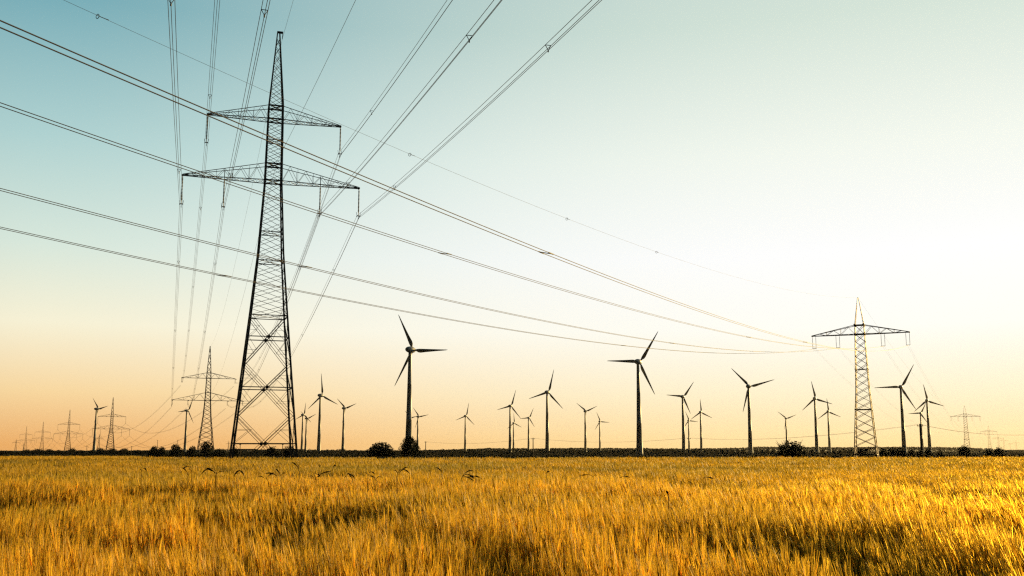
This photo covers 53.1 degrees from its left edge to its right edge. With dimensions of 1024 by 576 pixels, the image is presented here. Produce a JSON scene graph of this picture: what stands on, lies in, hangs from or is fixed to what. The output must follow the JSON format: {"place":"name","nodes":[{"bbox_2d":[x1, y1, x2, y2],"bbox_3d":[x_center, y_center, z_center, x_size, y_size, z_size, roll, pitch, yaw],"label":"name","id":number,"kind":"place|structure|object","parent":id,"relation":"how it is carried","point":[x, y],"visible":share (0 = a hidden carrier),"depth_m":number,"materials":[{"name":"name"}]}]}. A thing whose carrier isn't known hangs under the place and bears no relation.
{"place":"outdoors","nodes":[
{"label":"outdoors","id":0,"kind":"place"},
{"bbox_2d":[0,451,1023,575],"bbox_3d":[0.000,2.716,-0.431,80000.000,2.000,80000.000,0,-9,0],"label":"ground","id":1,"kind":"structure","parent":0,"point":[616,539],"depth_m":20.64,"materials":[{"name":"yellow plant"}]},
{"bbox_2d":[36,422,52,449],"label":"lattice pylon","id":2,"kind":"object","parent":1,"relation":"on","point":[43,438],"visible":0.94,"depth_m":2020.69,"materials":[{"name":"metal"}]},
{"bbox_2d":[53,412,80,452],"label":"lattice pylon","id":3,"kind":"object","parent":1,"relation":"on","point":[68,424],"visible":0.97,"depth_m":1419.01,"materials":[{"name":"metal"}]},
{"bbox_2d":[16,450,148,454],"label":"hedgerow","id":4,"kind":"object","parent":1,"relation":"on","point":[57,452],"visible":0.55,"depth_m":823.78,"materials":[{"name":"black plant"}]},
{"bbox_2d":[92,399,106,451],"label":"wind turbine","id":5,"kind":"object","parent":1,"relation":"on","point":[94,439],"visible":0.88,"depth_m":1567.97,"materials":[{"name":"paint"}]},
{"bbox_2d":[94,448,104,454],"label":"tree","id":6,"kind":"object","parent":1,"relation":"on","point":[100,451],"visible":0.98,"depth_m":808.34,"materials":[{"name":"black plant"}]},
{"bbox_2d":[92,397,129,450],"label":"lattice pylon","id":7,"kind":"object","parent":1,"relation":"on","point":[110,427],"visible":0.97,"depth_m":1092.43,"materials":[{"name":"metal"}]},
{"bbox_2d":[106,448,116,454],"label":"tree","id":8,"kind":"object","parent":1,"relation":"on","point":[112,451],"visible":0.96,"depth_m":807.68,"materials":[{"name":"black plant"}]},
{"bbox_2d":[117,448,130,453],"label":"tree","id":9,"kind":"object","parent":1,"relation":"on","point":[123,451],"visible":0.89,"depth_m":807.95,"materials":[{"name":"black plant"}]},
{"bbox_2d":[129,450,142,454],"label":"bush","id":10,"kind":"object","parent":1,"relation":"on","point":[135,452],"visible":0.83,"depth_m":807.91,"materials":[{"name":"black plant"}]},
{"bbox_2d":[147,446,157,456],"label":"tree","id":11,"kind":"object","parent":1,"relation":"on","point":[152,450],"visible":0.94,"depth_m":473.05,"materials":[{"name":"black plant"}]},
{"bbox_2d":[155,446,166,457],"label":"tree","id":12,"kind":"object","parent":1,"relation":"on","point":[161,450],"visible":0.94,"depth_m":473.24,"materials":[{"name":"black plant"}]},
{"bbox_2d":[169,444,183,456],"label":"tree","id":13,"kind":"object","parent":1,"relation":"on","point":[175,448],"visible":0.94,"depth_m":472.64,"materials":[{"name":"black plant"}]},
{"bbox_2d":[179,397,193,451],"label":"wind turbine","id":14,"kind":"object","parent":1,"relation":"on","point":[185,435],"visible":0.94,"depth_m":1636.69,"materials":[{"name":"paint"}]},
{"bbox_2d":[183,466,191,497],"bbox_3d":[-8.139,5.138,25.552,0.283,1.364,0.093,0,-9,0],"label":"bent stalk","id":15,"kind":"object","parent":1,"relation":"on","point":[187,473],"visible":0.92,"depth_m":25.61,"materials":[{"name":"plant"}]},
{"bbox_2d":[186,446,197,456],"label":"tree","id":16,"kind":"object","parent":1,"relation":"on","point":[192,451],"visible":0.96,"depth_m":473.09,"materials":[{"name":"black plant"}]},
{"bbox_2d":[159,452,236,457],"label":"hedgerow","id":17,"kind":"object","parent":1,"relation":"on","point":[168,455],"visible":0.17,"depth_m":482.99,"materials":[{"name":"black plant"}]},
{"bbox_2d":[200,440,214,456],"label":"tree","id":18,"kind":"object","parent":1,"relation":"on","point":[205,447],"visible":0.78,"depth_m":512.86,"materials":[{"name":"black plant"}]},
{"bbox_2d":[172,346,243,455],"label":"lattice pylon","id":19,"kind":"object","parent":1,"relation":"on","point":[210,420],"visible":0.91,"depth_m":554.36,"materials":[{"name":"metal"}]},
{"bbox_2d":[17,449,400,451],"bbox_3d":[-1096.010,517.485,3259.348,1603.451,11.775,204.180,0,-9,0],"label":"wood","id":20,"kind":"object","parent":1,"relation":"on","point":[228,450],"visible":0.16,"depth_m":3207.44,"materials":[{"name":"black plant"}]},
{"bbox_2d":[201,468,222,493],"bbox_3d":[-7.473,5.140,25.455,0.544,1.329,0.118,0,-9,0],"label":"bent stalk","id":21,"kind":"object","parent":1,"relation":"on","point":[215,476],"visible":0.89,"depth_m":25.53,"materials":[{"name":"plant"}]},
{"bbox_2d":[212,448,227,457],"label":"bush","id":22,"kind":"object","parent":1,"relation":"on","point":[220,453],"visible":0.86,"depth_m":472.65,"materials":[{"name":"black plant"}]},
{"bbox_2d":[179,31,359,459],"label":"lattice pylon","id":23,"kind":"object","parent":1,"relation":"on","point":[250,317],"visible":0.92,"depth_m":139.68,"materials":[{"name":"metal"}]},
{"bbox_2d":[168,0,182,202],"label":"conductor bundle","id":24,"kind":"object","parent":23,"relation":"attached to","point":[172,90],"visible":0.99,"depth_m":77.01,"materials":[{"name":"metal"}]},
{"bbox_2d":[171,205,182,405],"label":"conductor bundle","id":25,"kind":"object","parent":23,"relation":"attached to","point":[175,322],"visible":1,"depth_m":173.15,"materials":[{"name":"metal"}]},
{"bbox_2d":[181,145,207,381],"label":"conductor bundle","id":26,"kind":"object","parent":23,"relation":"attached to","point":[196,250],"visible":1,"depth_m":186.56,"materials":[{"name":"metal"}]},
{"bbox_2d":[189,208,224,405],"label":"conductor bundle","id":27,"kind":"object","parent":23,"relation":"attached to","point":[208,298],"visible":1,"depth_m":183.26,"materials":[{"name":"metal"}]},
{"bbox_2d":[205,0,219,142],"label":"conductor bundle","id":28,"kind":"object","parent":23,"relation":"attached to","point":[212,64],"visible":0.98,"depth_m":101.20,"materials":[{"name":"metal"}]},
{"bbox_2d":[212,162,276,391],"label":"earth wire","id":29,"kind":"object","parent":23,"relation":"attached to","point":[248,276],"visible":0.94,"depth_m":198.99,"materials":[{"name":"grey metal"}]},
{"bbox_2d":[222,0,269,207],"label":"conductor bundle","id":30,"kind":"object","parent":23,"relation":"attached to","point":[264,14],"visible":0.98,"depth_m":75.89,"materials":[{"name":"metal"}]},
{"bbox_2d":[220,42,281,321],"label":"earth wire","id":31,"kind":"object","parent":23,"relation":"attached to","point":[253,179],"visible":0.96,"depth_m":198.79,"materials":[{"name":"grey metal"}]},
{"bbox_2d":[230,214,319,406],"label":"conductor bundle","id":32,"kind":"object","parent":23,"relation":"attached to","point":[289,292],"visible":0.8,"depth_m":176.12,"materials":[{"name":"metal"}]},
{"bbox_2d":[244,156,339,380],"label":"conductor bundle","id":33,"kind":"object","parent":23,"relation":"attached to","point":[304,248],"visible":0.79,"depth_m":182.00,"materials":[{"name":"metal"}]},
{"bbox_2d":[257,220,357,404],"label":"conductor bundle","id":34,"kind":"object","parent":23,"relation":"attached to","point":[320,295],"visible":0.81,"depth_m":184.17,"materials":[{"name":"metal"}]},
{"bbox_2d":[279,0,355,156],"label":"earth wire","id":35,"kind":"object","parent":23,"relation":"attached to","point":[317,79],"visible":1,"depth_m":100.89,"materials":[{"name":"grey metal"}]},
{"bbox_2d":[340,0,452,155],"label":"conductor bundle","id":36,"kind":"object","parent":23,"relation":"attached to","point":[400,73],"visible":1,"depth_m":102.49,"materials":[{"name":"metal"}]},
{"bbox_2d":[320,0,501,211],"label":"conductor bundle","id":37,"kind":"object","parent":23,"relation":"attached to","point":[425,93],"visible":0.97,"depth_m":76.10,"materials":[{"name":"metal"}]},
{"bbox_2d":[357,0,601,217],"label":"conductor bundle","id":38,"kind":"object","parent":23,"relation":"attached to","point":[497,95],"visible":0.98,"depth_m":76.73,"materials":[{"name":"metal"}]},
{"bbox_2d":[259,469,283,490],"bbox_3d":[-5.986,5.176,25.569,0.714,1.295,0.338,0,-9,0],"label":"bent stalk","id":39,"kind":"object","parent":1,"relation":"on","point":[269,473],"visible":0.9,"depth_m":25.67,"materials":[{"name":"plant"}]},
{"bbox_2d":[264,446,280,457],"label":"bush","id":40,"kind":"object","parent":1,"relation":"on","point":[268,452],"visible":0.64,"depth_m":325.54,"materials":[{"name":"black plant"}]},
{"bbox_2d":[280,447,295,456],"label":"bush","id":41,"kind":"object","parent":1,"relation":"on","point":[286,453],"visible":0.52,"depth_m":324.78,"materials":[{"name":"black plant"}]},
{"bbox_2d":[298,404,310,450],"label":"wind turbine","id":42,"kind":"object","parent":1,"relation":"on","point":[302,415],"visible":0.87,"depth_m":1821.29,"materials":[{"name":"paint"}]},
{"bbox_2d":[304,415,313,450],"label":"wind turbine","id":43,"kind":"object","parent":1,"relation":"on","point":[305,447],"visible":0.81,"depth_m":2040.54,"materials":[{"name":"paint"}]},
{"bbox_2d":[308,374,336,452],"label":"wind turbine","id":44,"kind":"object","parent":1,"relation":"on","point":[319,430],"visible":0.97,"depth_m":1183.32,"materials":[{"name":"paint"}]},
{"bbox_2d":[338,400,354,451],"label":"wind turbine","id":45,"kind":"object","parent":1,"relation":"on","point":[343,408],"visible":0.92,"depth_m":1544.35,"materials":[{"name":"paint"}]},
{"bbox_2d":[364,441,395,457],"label":"bush","id":46,"kind":"object","parent":1,"relation":"on","point":[380,449],"visible":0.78,"depth_m":294.66,"materials":[{"name":"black plant"}]},
{"bbox_2d":[394,467,408,492],"bbox_3d":[-2.770,5.150,25.568,0.425,1.344,0.072,0,-9,0],"label":"bent stalk","id":47,"kind":"object","parent":1,"relation":"on","point":[397,478],"visible":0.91,"depth_m":25.63,"materials":[{"name":"plant"}]},
{"bbox_2d":[398,435,418,457],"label":"tree","id":48,"kind":"object","parent":1,"relation":"on","point":[408,448],"visible":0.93,"depth_m":295.48,"materials":[{"name":"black plant"}]},
{"bbox_2d":[412,439,420,456],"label":"tree","id":49,"kind":"object","parent":1,"relation":"on","point":[418,448],"visible":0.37,"depth_m":305.94,"materials":[{"name":"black plant"}]},
{"bbox_2d":[414,409,425,445],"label":"wind turbine","id":50,"kind":"object","parent":1,"relation":"on","point":[418,416],"visible":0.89,"depth_m":1927.48,"materials":[{"name":"paint"}]},
{"bbox_2d":[395,315,445,437],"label":"wind turbine","id":51,"kind":"object","parent":1,"relation":"on","point":[410,349],"visible":0.91,"depth_m":645.80,"materials":[{"name":"paint"}]},
{"bbox_2d":[457,404,471,450],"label":"wind turbine","id":52,"kind":"object","parent":1,"relation":"on","point":[465,416],"visible":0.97,"depth_m":1889.95,"materials":[{"name":"paint"}]},
{"bbox_2d":[460,470,482,482],"bbox_3d":[-0.975,5.162,25.415,0.632,1.272,0.241,0,-9,0],"label":"bent stalk","id":53,"kind":"object","parent":1,"relation":"on","point":[472,476],"visible":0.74,"depth_m":25.53,"materials":[{"name":"plant"}]},
{"bbox_2d":[238,448,714,454],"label":"hedgerow","id":54,"kind":"object","parent":1,"relation":"on","point":[539,452],"visible":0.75,"depth_m":848.79,"materials":[{"name":"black plant"}]},
{"bbox_2d":[498,390,518,451],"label":"wind turbine","id":55,"kind":"object","parent":1,"relation":"on","point":[510,446],"visible":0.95,"depth_m":1467.54,"materials":[{"name":"paint"}]},
{"bbox_2d":[0,451,1023,459],"bbox_3d":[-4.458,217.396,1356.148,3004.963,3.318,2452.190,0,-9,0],"label":"dark crop","id":56,"kind":"object","parent":1,"relation":"on","point":[752,455],"visible":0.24,"depth_m":668.70,"materials":[{"name":"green plant"}]},
{"bbox_2d":[508,419,520,447],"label":"wind turbine","id":57,"kind":"object","parent":1,"relation":"on","point":[513,431],"visible":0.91,"depth_m":2376.30,"materials":[{"name":"paint"}]},
{"bbox_2d":[521,410,533,451],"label":"wind turbine","id":58,"kind":"object","parent":1,"relation":"on","point":[528,446],"visible":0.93,"depth_m":2002.00,"materials":[{"name":"paint"}]},
{"bbox_2d":[529,370,561,452],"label":"wind turbine","id":59,"kind":"object","parent":1,"relation":"on","point":[546,392],"visible":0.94,"depth_m":1118.48,"materials":[{"name":"paint"}]},
{"bbox_2d":[420,447,707,451],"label":"wood","id":60,"kind":"object","parent":1,"relation":"on","point":[595,449],"visible":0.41,"depth_m":2301.58,"materials":[{"name":"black plant"}]},
{"bbox_2d":[578,404,596,450],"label":"wind turbine","id":61,"kind":"object","parent":1,"relation":"on","point":[585,440],"visible":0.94,"depth_m":1660.89,"materials":[{"name":"paint"}]},
{"bbox_2d":[595,414,608,451],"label":"wind turbine","id":62,"kind":"object","parent":1,"relation":"on","point":[599,421],"visible":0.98,"depth_m":2243.17,"materials":[{"name":"paint"}]},
{"bbox_2d":[609,332,657,455],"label":"wind turbine","id":63,"kind":"object","parent":1,"relation":"on","point":[639,445],"visible":0.98,"depth_m":733.79,"materials":[{"name":"paint"}]},
{"bbox_2d":[669,383,692,451],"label":"wind turbine","id":64,"kind":"object","parent":1,"relation":"on","point":[683,430],"visible":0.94,"depth_m":1212.49,"materials":[{"name":"paint"}]},
{"bbox_2d":[685,414,696,450],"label":"wind turbine","id":65,"kind":"object","parent":1,"relation":"on","point":[688,420],"visible":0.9,"depth_m":2173.57,"materials":[{"name":"paint"}]},
{"bbox_2d":[693,401,711,451],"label":"wind turbine","id":66,"kind":"object","parent":1,"relation":"on","point":[701,445],"visible":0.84,"depth_m":1700.10,"materials":[{"name":"paint"}]},
{"bbox_2d":[731,368,771,453],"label":"wind turbine","id":67,"kind":"object","parent":1,"relation":"on","point":[750,444],"visible":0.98,"depth_m":1016.67,"materials":[{"name":"paint"}]},
{"bbox_2d":[778,444,787,456],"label":"bush","id":68,"kind":"object","parent":1,"relation":"on","point":[779,454],"visible":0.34,"depth_m":261.45,"materials":[{"name":"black plant"}]},
{"bbox_2d":[780,413,794,443],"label":"wind turbine","id":69,"kind":"object","parent":1,"relation":"on","point":[786,425],"visible":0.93,"depth_m":2044.22,"materials":[{"name":"paint"}]},
{"bbox_2d":[776,440,807,457],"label":"bush","id":70,"kind":"object","parent":1,"relation":"on","point":[792,450],"visible":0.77,"depth_m":255.78,"materials":[{"name":"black plant"}]},
{"bbox_2d":[803,382,830,452],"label":"wind turbine","id":71,"kind":"object","parent":1,"relation":"on","point":[816,432],"visible":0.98,"depth_m":1252.80,"materials":[{"name":"paint"}]},
{"bbox_2d":[818,403,839,451],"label":"wind turbine","id":72,"kind":"object","parent":1,"relation":"on","point":[829,442],"visible":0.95,"depth_m":1671.75,"materials":[{"name":"paint"}]},
{"bbox_2d":[691,446,1023,451],"bbox_3d":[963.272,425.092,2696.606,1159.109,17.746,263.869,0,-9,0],"label":"wood","id":73,"kind":"object","parent":1,"relation":"on","point":[948,449],"visible":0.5,"depth_m":2612.66,"materials":[{"name":"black plant"}]},
{"bbox_2d":[811,297,909,457],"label":"lattice pylon","id":74,"kind":"object","parent":1,"relation":"on","point":[855,325],"visible":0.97,"depth_m":255.80,"materials":[{"name":"grey metal"}]},
{"bbox_2d":[0,227,811,353],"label":"conductor bundle","id":75,"kind":"object","parent":74,"relation":"hanging from","point":[324,295],"visible":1,"depth_m":86.40,"materials":[{"name":"metal"}]},
{"bbox_2d":[0,188,828,351],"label":"conductor bundle","id":76,"kind":"object","parent":74,"relation":"hanging from","point":[302,266],"visible":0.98,"depth_m":74.21,"materials":[{"name":"metal"}]},
{"bbox_2d":[0,102,882,348],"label":"conductor bundle","id":77,"kind":"object","parent":74,"relation":"hanging from","point":[444,253],"visible":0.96,"depth_m":61.18,"materials":[{"name":"metal"}]},
{"bbox_2d":[0,20,908,350],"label":"conductor bundle","id":78,"kind":"object","parent":74,"relation":"attached to","point":[334,164],"visible":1,"depth_m":38.81,"materials":[{"name":"metal"}]},
{"bbox_2d":[64,0,849,297],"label":"earth wire","id":79,"kind":"object","parent":74,"relation":"attached to","point":[357,131],"visible":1,"depth_m":76.97,"materials":[{"name":"metal"}]},
{"bbox_2d":[855,447,868,456],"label":"bush","id":80,"kind":"object","parent":1,"relation":"on","point":[860,450],"visible":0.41,"depth_m":414.28,"materials":[{"name":"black plant"}]},
{"bbox_2d":[879,448,887,456],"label":"bush","id":81,"kind":"object","parent":1,"relation":"on","point":[883,452],"visible":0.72,"depth_m":413.65,"materials":[{"name":"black plant"}]},
{"bbox_2d":[886,446,899,456],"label":"bush","id":82,"kind":"object","parent":1,"relation":"on","point":[892,451],"visible":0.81,"depth_m":414.02,"materials":[{"name":"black plant"}]},
{"bbox_2d":[875,364,915,452],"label":"wind turbine","id":83,"kind":"object","parent":1,"relation":"on","point":[900,387],"visible":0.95,"depth_m":1028.16,"materials":[{"name":"paint"}]},
{"bbox_2d":[896,447,907,457],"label":"bush","id":84,"kind":"object","parent":1,"relation":"on","point":[901,452],"visible":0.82,"depth_m":413.87,"materials":[{"name":"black plant"}]},
{"bbox_2d":[906,449,917,457],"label":"bush","id":85,"kind":"object","parent":1,"relation":"on","point":[912,453],"visible":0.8,"depth_m":414.05,"materials":[{"name":"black plant"}]},
{"bbox_2d":[910,403,926,451],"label":"wind turbine","id":86,"kind":"object","parent":1,"relation":"on","point":[920,413],"visible":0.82,"depth_m":1752.03,"materials":[{"name":"paint"}]},
{"bbox_2d":[917,424,922,458],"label":"utility pole","id":87,"kind":"object","parent":1,"relation":"on","point":[921,448],"visible":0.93,"depth_m":164.06,"materials":[{"name":"brown wood"}]},
{"bbox_2d":[697,424,916,439],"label":"pole wire","id":88,"kind":"object","parent":87,"relation":"attached to","point":[820,435],"visible":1,"depth_m":196.24,"materials":[{"name":"grey metal"}]},
{"bbox_2d":[914,385,942,451],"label":"wind turbine","id":89,"kind":"object","parent":1,"relation":"on","point":[926,401],"visible":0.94,"depth_m":1306.46,"materials":[{"name":"paint"}]},
{"bbox_2d":[924,448,932,457],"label":"bush","id":90,"kind":"object","parent":1,"relation":"on","point":[927,453],"visible":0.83,"depth_m":414.15,"materials":[{"name":"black plant"}]},
{"bbox_2d":[936,449,943,457],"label":"bush","id":91,"kind":"object","parent":1,"relation":"on","point":[940,453],"visible":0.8,"depth_m":414.05,"materials":[{"name":"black plant"}]},
{"bbox_2d":[958,444,972,457],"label":"bush","id":92,"kind":"object","parent":1,"relation":"on","point":[963,452],"visible":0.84,"depth_m":414.22,"materials":[{"name":"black plant"}]},
{"bbox_2d":[951,405,980,452],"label":"lattice pylon","id":93,"kind":"object","parent":1,"relation":"on","point":[967,425],"visible":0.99,"depth_m":856.76,"materials":[{"name":"grey metal"}]},
{"bbox_2d":[984,448,994,457],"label":"bush","id":94,"kind":"object","parent":1,"relation":"on","point":[989,452],"visible":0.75,"depth_m":414.28,"materials":[{"name":"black plant"}]},
{"bbox_2d":[992,447,1006,456],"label":"bush","id":95,"kind":"object","parent":1,"relation":"on","point":[1000,452],"visible":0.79,"depth_m":414.09,"materials":[{"name":"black plant"}]},
{"bbox_2d":[0,0,1023,450],"label":"sky","id":96,"kind":"structure","parent":0,"point":[872,151],"materials":[{"name":"blue"}]}
]}

